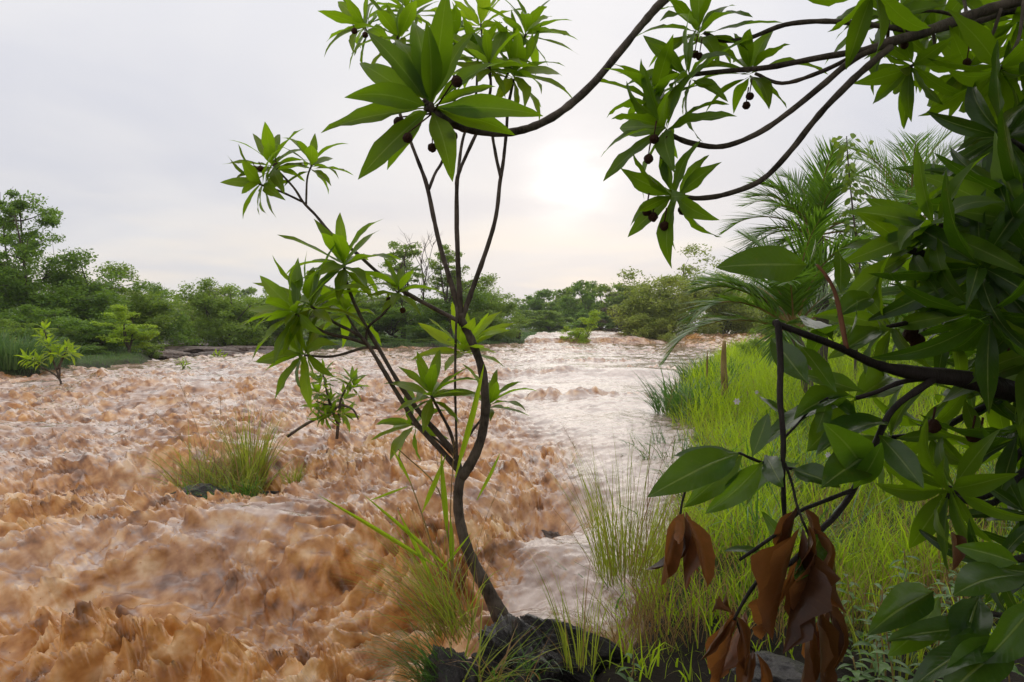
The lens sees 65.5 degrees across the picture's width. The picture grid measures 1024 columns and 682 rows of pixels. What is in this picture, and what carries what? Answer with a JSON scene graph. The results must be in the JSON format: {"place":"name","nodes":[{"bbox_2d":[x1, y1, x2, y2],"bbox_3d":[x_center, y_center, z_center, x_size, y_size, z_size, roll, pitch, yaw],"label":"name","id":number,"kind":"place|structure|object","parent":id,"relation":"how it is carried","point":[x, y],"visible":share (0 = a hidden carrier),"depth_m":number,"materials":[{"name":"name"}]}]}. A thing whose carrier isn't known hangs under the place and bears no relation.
{"place":"outdoors","nodes":[
{"label":"outdoors","id":0,"kind":"place"},
{"bbox_2d":[0,330,774,681],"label":"river","id":1,"kind":"structure","parent":0,"point":[260,592],"depth_m":4.72,"materials":[{"name":"liquid"}]},
{"bbox_2d":[14,319,83,384],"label":"flooded shrub","id":2,"kind":"object","parent":1,"relation":"in","point":[68,345],"visible":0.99,"depth_m":12.98,"materials":[{"name":"green plant"}]},
{"bbox_2d":[0,375,388,681],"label":"spray","id":3,"kind":"object","parent":1,"relation":"on","point":[160,505],"visible":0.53,"depth_m":4.85,"materials":[{"name":"liquid"}]},
{"bbox_2d":[171,483,231,499],"bbox_3d":[-2.245,1.127,5.560,0.580,0.218,0.529,-9,2,-6],"label":"rock","id":4,"kind":"object","parent":1,"relation":"in","point":[202,488],"visible":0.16,"depth_m":5.53,"materials":[{"name":"stone"}]},
{"bbox_2d":[161,465,282,499],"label":"grass clump","id":5,"kind":"object","parent":4,"relation":"on","point":[242,490],"visible":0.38,"depth_m":5.60,"materials":[{"name":"plant"}]},
{"bbox_2d":[251,491,278,496],"bbox_3d":[-2.099,1.273,6.011,0.677,0.360,0.613,0,1,-11],"label":"rock","id":6,"kind":"object","parent":1,"relation":"in","point":[273,492],"visible":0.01,"depth_m":5.99,"materials":[{"name":"stone"}]},
{"bbox_2d":[120,380,312,495],"bbox_3d":[-2.156,0.769,5.903,1.512,0.985,1.412,0,1,0],"label":"grass clump","id":7,"kind":"object","parent":6,"relation":"on","point":[206,476],"visible":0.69,"depth_m":5.83,"materials":[{"name":"plant"}]},
{"bbox_2d":[201,393,307,488],"bbox_3d":[-2.000,0.750,6.020,1.000,0.743,0.945,0,1,0],"label":"grass clump","id":8,"kind":"object","parent":6,"relation":"on","point":[245,451],"visible":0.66,"depth_m":6.03,"materials":[{"name":"plant"}]},
{"bbox_2d":[272,460,313,483],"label":"grass tuft","id":9,"kind":"object","parent":1,"relation":"on","point":[297,477],"visible":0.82,"depth_m":6.00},
{"bbox_2d":[286,359,370,438],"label":"flooded shrub","id":10,"kind":"object","parent":1,"relation":"in","point":[330,408],"visible":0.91,"depth_m":6.59,"materials":[{"name":"green plant"}]},
{"bbox_2d":[320,365,499,616],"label":"broad bladed grass","id":11,"kind":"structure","parent":1,"relation":"on","point":[443,496],"depth_m":2.80,"materials":[{"name":"green plant"}]},
{"bbox_2d":[313,435,507,644],"bbox_3d":[-0.341,0.665,2.734,0.695,0.672,0.922,0,1,-7],"label":"grass tuft","id":12,"kind":"object","parent":1,"relation":"on","point":[443,613],"visible":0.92,"depth_m":2.72,"materials":[{"name":"plant"}]},
{"bbox_2d":[421,645,477,681],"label":"rock","id":13,"kind":"object","parent":1,"relation":"in","point":[451,671],"visible":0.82,"depth_m":2.39,"materials":[{"name":"stone"}]},
{"bbox_2d":[335,601,468,681],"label":"grass tuft","id":14,"kind":"object","parent":13,"relation":"on","point":[415,661],"visible":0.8,"depth_m":2.47,"materials":[{"name":"plant"}]},
{"bbox_2d":[432,620,571,681],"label":"grass tuft","id":15,"kind":"object","parent":13,"relation":"on","point":[503,660],"visible":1,"depth_m":2.28,"materials":[{"name":"plant"}]},
{"bbox_2d":[541,530,560,537],"bbox_3d":[0.284,1.334,5.176,0.249,0.219,0.319,0,1,-29],"label":"rock","id":16,"kind":"object","parent":1,"relation":"in","point":[549,534],"visible":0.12,"depth_m":5.14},
{"bbox_2d":[0,0,1021,328],"label":"sky","id":17,"kind":"structure","parent":0,"point":[127,115],"materials":[{"name":"white"}]},
{"bbox_2d":[0,329,1023,681],"bbox_3d":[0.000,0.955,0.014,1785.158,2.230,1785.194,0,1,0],"label":"ground","id":18,"kind":"structure","parent":0,"point":[662,673],"depth_m":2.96,"materials":[{"name":"plant"}]},
{"bbox_2d":[0,187,70,322],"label":"tree","id":19,"kind":"object","parent":18,"relation":"on","point":[13,279],"visible":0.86,"depth_m":24.77,"materials":[{"name":"green plant"}]},
{"bbox_2d":[0,323,78,369],"bbox_3d":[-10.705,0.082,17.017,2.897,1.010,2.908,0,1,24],"label":"reed bed","id":20,"kind":"object","parent":18,"relation":"on","point":[10,364],"visible":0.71,"depth_m":16.60,"materials":[{"name":"plant"}]},
{"bbox_2d":[0,318,82,344],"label":"bush","id":21,"kind":"object","parent":18,"relation":"on","point":[12,327],"visible":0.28,"depth_m":21.49,"materials":[{"name":"green plant"}]},
{"bbox_2d":[4,338,87,362],"bbox_3d":[-11.117,0.202,18.480,2.420,0.622,2.403,0,1,0],"label":"reed bed","id":22,"kind":"object","parent":18,"relation":"on","point":[69,357],"visible":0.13,"depth_m":18.65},
{"bbox_2d":[0,303,109,347],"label":"bush","id":23,"kind":"object","parent":18,"relation":"on","point":[63,322],"visible":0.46,"depth_m":22.66,"materials":[{"name":"green plant"}]},
{"bbox_2d":[3,247,153,346],"bbox_3d":[-14.198,-1.278,25.963,4.658,3.567,4.501,0,1,-23],"label":"tree","id":24,"kind":"object","parent":18,"relation":"on","point":[93,299],"visible":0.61,"depth_m":25.36,"materials":[{"name":"green plant"}]},
{"bbox_2d":[73,342,113,353],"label":"bush","id":25,"kind":"object","parent":18,"relation":"on","point":[95,348],"visible":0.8,"depth_m":21.42,"materials":[{"name":"green plant"}]},
{"bbox_2d":[59,318,147,349],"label":"bush","id":26,"kind":"object","parent":18,"relation":"on","point":[90,336],"visible":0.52,"depth_m":23.07,"materials":[{"name":"green plant"}]},
{"bbox_2d":[43,261,182,347],"bbox_3d":[-13.994,-1.222,28.084,4.451,3.232,4.607,0,1,-30],"label":"bush","id":27,"kind":"object","parent":18,"relation":"on","point":[146,308],"visible":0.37,"depth_m":27.93,"materials":[{"name":"green plant"}]},
{"bbox_2d":[87,304,159,352],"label":"tree","id":28,"kind":"object","parent":18,"relation":"on","point":[125,330],"visible":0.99,"depth_m":22.37,"materials":[{"name":"green plant"}]},
{"bbox_2d":[131,340,166,358],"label":"bush","id":29,"kind":"object","parent":18,"relation":"on","point":[153,352],"visible":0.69,"depth_m":23.89,"materials":[{"name":"green plant"}]},
{"bbox_2d":[122,281,202,348],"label":"tree","id":30,"kind":"object","parent":18,"relation":"on","point":[178,335],"visible":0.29,"depth_m":30.06,"materials":[{"name":"green plant"}]},
{"bbox_2d":[142,349,191,359],"bbox_3d":[-11.191,0.486,25.384,1.723,0.400,2.199,1,1,-1],"label":"rock ledge","id":31,"kind":"object","parent":18,"relation":"on","point":[168,353],"visible":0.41,"depth_m":24.82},
{"bbox_2d":[167,302,201,336],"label":"tree","id":32,"kind":"object","parent":18,"relation":"on","point":[192,312],"visible":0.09,"depth_m":41.24,"materials":[{"name":"green plant"}]},
{"bbox_2d":[156,346,239,353],"bbox_3d":[-11.566,0.395,28.855,3.222,0.409,2.316,1,1,44],"label":"rock ledge","id":33,"kind":"object","parent":18,"relation":"on","point":[193,349],"visible":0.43,"depth_m":28.41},
{"bbox_2d":[188,286,233,332],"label":"tree","id":34,"kind":"object","parent":18,"relation":"on","point":[214,294],"visible":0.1,"depth_m":44.02,"materials":[{"name":"green plant"}]},
{"bbox_2d":[189,351,244,356],"bbox_3d":[-9.429,0.522,26.592,2.505,0.358,2.285,0,1,-23],"label":"rock ledge","id":35,"kind":"object","parent":18,"relation":"on","point":[206,353],"visible":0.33,"depth_m":25.96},
{"bbox_2d":[165,277,271,346],"bbox_3d":[-12.377,-1.071,33.987,5.355,3.327,4.696,0,1,-16],"label":"tree","id":36,"kind":"object","parent":18,"relation":"on","point":[222,319],"visible":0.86,"depth_m":33.25,"materials":[{"name":"green plant"}]},
{"bbox_2d":[228,286,266,323],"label":"tree","id":37,"kind":"object","parent":18,"relation":"on","point":[249,290],"visible":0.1,"depth_m":86.39,"materials":[{"name":"green plant"}]},
{"bbox_2d":[223,346,282,351],"bbox_3d":[-10.102,0.394,30.898,2.860,0.398,2.429,1,1,-1],"label":"rock ledge","id":38,"kind":"object","parent":18,"relation":"on","point":[244,348],"visible":0.36,"depth_m":30.34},
{"bbox_2d":[223,293,314,345],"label":"tree","id":39,"kind":"object","parent":18,"relation":"on","point":[279,330],"visible":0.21,"depth_m":35.44,"materials":[{"name":"green plant"}]},
{"bbox_2d":[3,331,551,375],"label":"bank grass","id":40,"kind":"structure","parent":18,"relation":"on","point":[527,334],"depth_m":31.79,"materials":[{"name":"plant"}]},
{"bbox_2d":[274,299,346,338],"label":"tree","id":41,"kind":"object","parent":18,"relation":"on","point":[312,315],"visible":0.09,"depth_m":37.10,"materials":[{"name":"green plant"}]},
{"bbox_2d":[303,319,381,338],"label":"bush","id":42,"kind":"object","parent":18,"relation":"on","point":[332,328],"visible":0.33,"depth_m":34.34,"materials":[{"name":"green plant"}]},
{"bbox_2d":[301,275,410,337],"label":"tree","id":43,"kind":"object","parent":18,"relation":"on","point":[371,305],"visible":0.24,"depth_m":35.88,"materials":[{"name":"green plant"}]},
{"bbox_2d":[342,295,451,339],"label":"tree","id":44,"kind":"object","parent":18,"relation":"on","point":[391,322],"visible":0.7,"depth_m":35.07,"materials":[{"name":"green plant"}]},
{"bbox_2d":[370,241,432,338],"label":"tree","id":45,"kind":"object","parent":18,"relation":"on","point":[404,263],"visible":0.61,"depth_m":35.92,"materials":[{"name":"green plant"}]},
{"bbox_2d":[397,226,440,323],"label":"leafless tree","id":46,"kind":"object","parent":18,"relation":"on","point":[426,269],"visible":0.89,"depth_m":36.00,"materials":[{"name":"grey plant"}]},
{"bbox_2d":[402,272,496,336],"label":"tree","id":47,"kind":"object","parent":18,"relation":"on","point":[478,304],"visible":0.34,"depth_m":37.24,"materials":[{"name":"green plant"}]},
{"bbox_2d":[425,244,492,336],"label":"tree","id":48,"kind":"object","parent":18,"relation":"on","point":[434,265],"visible":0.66,"depth_m":36.80,"materials":[{"name":"green plant"}]},
{"bbox_2d":[442,272,524,337],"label":"tree","id":49,"kind":"object","parent":18,"relation":"on","point":[497,305],"visible":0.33,"depth_m":39.51,"materials":[{"name":"green plant"}]},
{"bbox_2d":[469,309,532,340],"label":"bush","id":50,"kind":"object","parent":18,"relation":"on","point":[512,332],"visible":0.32,"depth_m":36.65,"materials":[{"name":"green plant"}]},
{"bbox_2d":[444,576,587,681],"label":"grass tuft","id":51,"kind":"object","parent":18,"relation":"on","point":[487,663],"visible":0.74,"depth_m":2.43,"materials":[{"name":"plant"}]},
{"bbox_2d":[471,612,563,681],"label":"rock","id":52,"kind":"object","parent":18,"relation":"on","point":[505,632],"visible":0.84,"depth_m":2.63,"materials":[{"name":"stone"}]},
{"bbox_2d":[220,0,575,621],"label":"sapling","id":53,"kind":"object","parent":52,"relation":"on","point":[340,296],"visible":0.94,"depth_m":2.98,"materials":[{"name":"green plant"}]},
{"bbox_2d":[511,298,530,328],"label":"tree","id":54,"kind":"object","parent":18,"relation":"on","point":[522,300],"visible":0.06,"depth_m":104.77,"materials":[{"name":"green plant"}]},
{"bbox_2d":[510,289,562,329],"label":"tree","id":55,"kind":"object","parent":18,"relation":"on","point":[535,302],"visible":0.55,"depth_m":73.93,"materials":[{"name":"green plant"}]},
{"bbox_2d":[518,309,575,331],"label":"tree","id":56,"kind":"object","parent":18,"relation":"on","point":[539,321],"visible":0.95,"depth_m":61.60,"materials":[{"name":"green plant"}]},
{"bbox_2d":[541,287,591,329],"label":"tree","id":57,"kind":"object","parent":18,"relation":"on","point":[567,291],"visible":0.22,"depth_m":79.57,"materials":[{"name":"green plant"}]},
{"bbox_2d":[520,613,627,681],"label":"rock","id":58,"kind":"object","parent":18,"relation":"on","point":[577,675],"visible":0.41,"depth_m":2.75,"materials":[{"name":"stone"}]},
{"bbox_2d":[557,309,601,342],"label":"bush","id":59,"kind":"object","parent":18,"relation":"on","point":[580,335],"visible":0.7,"depth_m":37.72,"materials":[{"name":"green plant"}]},
{"bbox_2d":[558,280,602,329],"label":"tree","id":60,"kind":"object","parent":18,"relation":"on","point":[588,299],"visible":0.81,"depth_m":71.53,"materials":[{"name":"green plant"}]},
{"bbox_2d":[523,540,658,673],"bbox_3d":[0.239,0.799,2.458,0.452,0.419,0.456,0,1,0],"label":"grass tuft","id":61,"kind":"object","parent":18,"relation":"on","point":[566,644],"visible":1,"depth_m":2.47,"materials":[{"name":"plant"}]},
{"bbox_2d":[565,311,620,330],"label":"bush","id":62,"kind":"object","parent":18,"relation":"on","point":[601,316],"visible":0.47,"depth_m":57.28,"materials":[{"name":"green plant"}]},
{"bbox_2d":[576,282,639,329],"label":"tree","id":63,"kind":"object","parent":18,"relation":"on","point":[609,290],"visible":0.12,"depth_m":76.94,"materials":[{"name":"green plant"}]},
{"bbox_2d":[597,305,633,333],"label":"tree","id":64,"kind":"object","parent":18,"relation":"on","point":[605,322],"visible":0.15,"depth_m":54.57,"materials":[{"name":"green plant"}]},
{"bbox_2d":[525,374,714,589],"bbox_3d":[0.491,0.526,3.164,0.935,0.834,0.922,0,1,24],"label":"grass tuft","id":65,"kind":"object","parent":18,"relation":"on","point":[615,567],"visible":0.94,"depth_m":3.10,"materials":[{"name":"plant"}]},
{"bbox_2d":[592,282,647,329],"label":"tree","id":66,"kind":"object","parent":18,"relation":"on","point":[621,297],"visible":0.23,"depth_m":70.08,"materials":[{"name":"green plant"}]},
{"bbox_2d":[546,595,703,680],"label":"grass tuft","id":67,"kind":"object","parent":18,"relation":"on","point":[624,635],"visible":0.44,"depth_m":2.94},
{"bbox_2d":[616,650,641,681],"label":"weed","id":68,"kind":"object","parent":18,"relation":"on","point":[630,678],"visible":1,"depth_m":2.49,"materials":[{"name":"green plant"}]},
{"bbox_2d":[612,299,701,339],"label":"tree","id":69,"kind":"object","parent":18,"relation":"on","point":[650,330],"visible":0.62,"depth_m":42.06,"materials":[{"name":"green plant"}]},
{"bbox_2d":[602,422,722,462],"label":"sedge clump","id":70,"kind":"object","parent":18,"relation":"on","point":[663,438],"visible":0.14,"depth_m":6.93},
{"bbox_2d":[657,324,679,342],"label":"bush","id":71,"kind":"object","parent":18,"relation":"on","point":[667,336],"visible":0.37,"depth_m":37.89,"materials":[{"name":"green plant"}]},
{"bbox_2d":[587,438,750,585],"bbox_3d":[0.636,0.689,3.286,0.729,0.572,0.670,0,1,0],"label":"grass tuft","id":72,"kind":"object","parent":18,"relation":"on","point":[628,525],"visible":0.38,"depth_m":3.27,"materials":[{"name":"plant"}]},
{"bbox_2d":[321,0,1023,267],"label":"overhanging tree","id":73,"kind":"object","parent":18,"relation":"on","point":[423,65],"visible":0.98,"depth_m":1.55,"materials":[{"name":"green plant"}]},
{"bbox_2d":[607,243,738,334],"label":"tree","id":74,"kind":"object","parent":18,"relation":"on","point":[643,291],"visible":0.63,"depth_m":43.13,"materials":[{"name":"green plant"}]},
{"bbox_2d":[637,625,735,681],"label":"grass tuft","id":75,"kind":"object","parent":18,"relation":"on","point":[682,655],"visible":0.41,"depth_m":2.73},
{"bbox_2d":[628,363,745,415],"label":"sedge clump","id":76,"kind":"object","parent":18,"relation":"on","point":[656,401],"visible":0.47,"depth_m":9.26,"materials":[{"name":"plant"}]},
{"bbox_2d":[668,347,758,381],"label":"sedge clump","id":77,"kind":"object","parent":18,"relation":"on","point":[695,366],"visible":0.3,"depth_m":12.35,"materials":[{"name":"plant"}]},
{"bbox_2d":[706,340,728,399],"bbox_3d":[2.334,0.390,9.054,0.251,0.800,0.078,1,1,34],"label":"wooden post","id":78,"kind":"object","parent":18,"relation":"on","point":[723,361],"visible":0.78,"depth_m":8.98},
{"bbox_2d":[673,260,766,333],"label":"tree","id":79,"kind":"object","parent":18,"relation":"on","point":[737,309],"visible":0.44,"depth_m":44.46,"materials":[{"name":"green plant"}]},
{"bbox_2d":[735,329,769,360],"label":"bush","id":80,"kind":"object","parent":18,"relation":"on","point":[749,342],"visible":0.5,"depth_m":15.95,"materials":[{"name":"green plant"}]},
{"bbox_2d":[723,274,783,331],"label":"bush","id":81,"kind":"object","parent":18,"relation":"on","point":[742,276],"visible":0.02,"depth_m":50.14,"materials":[{"name":"green plant"}]},
{"bbox_2d":[731,650,803,681],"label":"rock","id":82,"kind":"object","parent":18,"relation":"on","point":[784,668],"visible":0.43,"depth_m":2.41,"materials":[{"name":"stone"}]},
{"bbox_2d":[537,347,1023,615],"bbox_3d":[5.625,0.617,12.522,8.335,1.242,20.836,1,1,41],"label":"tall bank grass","id":83,"kind":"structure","parent":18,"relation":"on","point":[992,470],"depth_m":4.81,"materials":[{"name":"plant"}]},
{"bbox_2d":[658,204,907,418],"bbox_3d":[2.600,-0.113,7.637,2.261,2.223,2.047,-1,1,-45],"label":"palm","id":84,"kind":"object","parent":18,"relation":"on","point":[792,298],"visible":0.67,"depth_m":7.39,"materials":[{"name":"green plant"}]},
{"bbox_2d":[557,357,1018,654],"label":"dry grass","id":85,"kind":"structure","parent":18,"relation":"on","point":[650,615],"depth_m":3.15,"materials":[{"name":"plant"}]},
{"bbox_2d":[739,293,848,337],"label":"tree","id":86,"kind":"object","parent":18,"relation":"on","point":[771,330],"visible":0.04,"depth_m":40.51,"materials":[{"name":"green plant"}]},
{"bbox_2d":[715,134,896,361],"bbox_3d":[3.970,-0.932,10.521,2.508,3.520,2.484,0,1,0],"label":"palm","id":87,"kind":"object","parent":18,"relation":"on","point":[820,192],"visible":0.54,"depth_m":10.29,"materials":[{"name":"green plant"}]},
{"bbox_2d":[647,236,1023,681],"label":"broad leaved shrub","id":88,"kind":"object","parent":18,"relation":"on","point":[970,649],"visible":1,"depth_m":1.13,"materials":[{"name":"green plant"}]},
{"bbox_2d":[792,554,884,636],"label":"grass tuft","id":89,"kind":"object","parent":18,"relation":"on","point":[853,593],"visible":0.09,"depth_m":2.94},
{"bbox_2d":[830,574,871,644],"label":"weed","id":90,"kind":"object","parent":18,"relation":"on","point":[853,619],"visible":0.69,"depth_m":2.80,"materials":[{"name":"green plant"}]},
{"bbox_2d":[837,655,872,681],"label":"weed","id":91,"kind":"object","parent":18,"relation":"on","point":[856,673],"visible":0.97,"depth_m":2.30,"materials":[{"name":"green plant"}]},
{"bbox_2d":[831,133,887,379],"bbox_3d":[4.161,-0.895,9.517,0.723,3.109,0.564,0,1,0],"label":"climbing vine","id":92,"kind":"object","parent":18,"relation":"on","point":[848,181],"visible":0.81,"depth_m":9.49,"materials":[{"name":"green plant"}]},
{"bbox_2d":[800,273,928,339],"bbox_3d":[15.321,-1.512,34.114,6.006,3.466,6.216,0,1,-25],"label":"tree","id":93,"kind":"object","parent":18,"relation":"on","point":[833,323],"visible":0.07,"depth_m":33.44,"materials":[{"name":"green plant"}]},
{"bbox_2d":[828,325,914,374],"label":"bush","id":94,"kind":"object","parent":18,"relation":"on","point":[863,348],"visible":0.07,"depth_m":11.79,"materials":[{"name":"green plant"}]},
{"bbox_2d":[847,583,896,672],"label":"weed","id":95,"kind":"object","parent":18,"relation":"on","point":[877,643],"visible":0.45,"depth_m":2.56,"materials":[{"name":"green plant"}]},
{"bbox_2d":[854,643,895,681],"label":"weed","id":96,"kind":"object","parent":18,"relation":"on","point":[877,664],"visible":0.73,"depth_m":2.35,"materials":[{"name":"green plant"}]},
{"bbox_2d":[792,126,963,364],"bbox_3d":[6.040,-1.245,11.979,3.014,4.015,3.319,-1,1,-44],"label":"palm","id":97,"kind":"object","parent":18,"relation":"on","point":[901,186],"visible":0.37,"depth_m":11.81,"materials":[{"name":"green plant"}]},
{"bbox_2d":[854,602,913,681],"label":"weed","id":98,"kind":"object","parent":18,"relation":"on","point":[898,668],"visible":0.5,"depth_m":2.43,"materials":[{"name":"green plant"}]},
{"bbox_2d":[865,632,910,681],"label":"weed","id":99,"kind":"object","parent":18,"relation":"on","point":[882,667],"visible":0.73,"depth_m":2.20,"materials":[{"name":"green plant"}]},
{"bbox_2d":[850,248,938,339],"bbox_3d":[15.962,-1.673,30.073,6.582,4.169,6.359,0,1,8],"label":"tree","id":100,"kind":"object","parent":18,"relation":"on","point":[926,328],"depth_m":29.61,"materials":[{"name":"green plant"}]},
{"bbox_2d":[841,580,949,680],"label":"grass tuft","id":101,"kind":"object","parent":18,"relation":"on","point":[855,639],"visible":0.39,"depth_m":2.60,"materials":[{"name":"plant"}]},
{"bbox_2d":[877,549,926,609],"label":"weed","id":102,"kind":"object","parent":18,"relation":"on","point":[903,569],"visible":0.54,"depth_m":2.99,"materials":[{"name":"green plant"}]},
{"bbox_2d":[866,188,942,350],"bbox_3d":[5.806,-0.793,9.996,3.021,3.185,3.276,0,1,0],"label":"tree","id":103,"kind":"object","parent":18,"relation":"on","point":[904,199],"visible":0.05,"depth_m":9.67,"materials":[{"name":"green plant"}]},
{"bbox_2d":[879,639,929,666],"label":"weed","id":104,"kind":"object","parent":18,"relation":"on","point":[914,660],"visible":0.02,"depth_m":2.66,"materials":[{"name":"green plant"}]},
{"bbox_2d":[814,40,1023,617],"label":"leafy tree","id":105,"kind":"object","parent":18,"relation":"on","point":[962,274],"visible":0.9,"depth_m":1.31,"materials":[{"name":"green plant"}]},
{"bbox_2d":[907,641,944,681],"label":"weed","id":106,"kind":"object","parent":18,"relation":"on","point":[938,643],"visible":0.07,"depth_m":2.39,"materials":[{"name":"green plant"}]},
{"bbox_2d":[905,323,976,368],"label":"bush","id":107,"kind":"object","parent":18,"relation":"on","point":[973,356],"visible":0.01,"depth_m":9.64,"materials":[{"name":"green plant"}]},
{"bbox_2d":[927,579,954,614],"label":"weed","id":108,"kind":"object","parent":18,"relation":"on","point":[943,589],"visible":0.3,"depth_m":2.89,"materials":[{"name":"green plant"}]},
{"bbox_2d":[930,563,965,606],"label":"weed","id":109,"kind":"object","parent":18,"relation":"on","point":[947,589],"visible":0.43,"depth_m":2.69,"materials":[{"name":"green plant"}]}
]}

